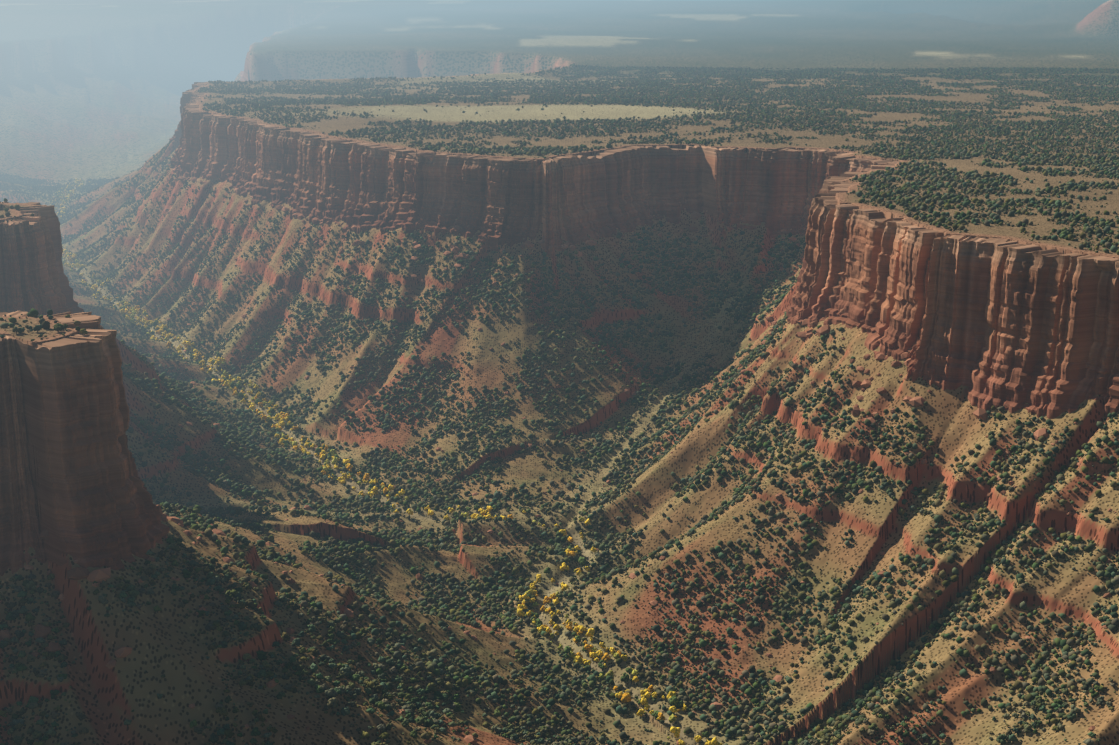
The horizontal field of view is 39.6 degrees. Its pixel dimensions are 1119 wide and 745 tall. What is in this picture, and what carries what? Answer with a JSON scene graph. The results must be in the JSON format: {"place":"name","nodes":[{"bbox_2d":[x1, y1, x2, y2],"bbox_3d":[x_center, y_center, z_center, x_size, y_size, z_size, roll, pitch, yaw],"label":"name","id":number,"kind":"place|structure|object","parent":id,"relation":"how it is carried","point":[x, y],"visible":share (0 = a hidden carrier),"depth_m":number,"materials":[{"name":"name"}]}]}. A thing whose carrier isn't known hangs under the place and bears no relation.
{"place":"outdoors","nodes":[
{"label":"outdoors","id":0,"kind":"place"},
{"bbox_2d":[0,0,1118,744],"bbox_3d":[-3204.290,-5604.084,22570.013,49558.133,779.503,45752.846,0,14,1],"label":"canyon ground","id":1,"kind":"structure","parent":0,"point":[92,88],"depth_m":1590.56,"materials":[{"name":"brown soil"}]},
{"bbox_2d":[0,202,169,575],"bbox_3d":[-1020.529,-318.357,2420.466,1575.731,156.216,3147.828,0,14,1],"label":"cliff wall","id":2,"kind":"structure","parent":1,"relation":"on","point":[65,398],"depth_m":943.56,"materials":[{"name":"red stone"}]},
{"bbox_2d":[0,160,1115,744],"bbox_3d":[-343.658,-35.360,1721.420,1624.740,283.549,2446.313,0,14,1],"label":"boulders","id":3,"kind":"object","parent":1,"relation":"on","point":[100,576],"visible":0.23,"depth_m":1336.02,"materials":[{"name":"red stone"}]},
{"bbox_2d":[0,144,1118,744],"bbox_3d":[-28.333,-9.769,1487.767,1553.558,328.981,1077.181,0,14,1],"label":"trees","id":4,"kind":"object","parent":1,"relation":"on","point":[240,430],"visible":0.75,"depth_m":1390.97,"materials":[{"name":"green plant"}]},
{"bbox_2d":[0,63,1118,364],"bbox_3d":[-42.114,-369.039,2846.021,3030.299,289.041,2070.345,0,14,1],"label":"trees","id":5,"kind":"object","parent":1,"relation":"on","point":[676,95],"visible":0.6,"depth_m":2568.45,"materials":[{"name":"green plant"}]},
{"bbox_2d":[169,74,1118,418],"bbox_3d":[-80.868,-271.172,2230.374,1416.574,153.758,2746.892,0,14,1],"label":"cliff wall","id":6,"kind":"structure","parent":1,"relation":"on","point":[999,322],"depth_m":1843.15,"materials":[{"name":"red stone"}]}
]}

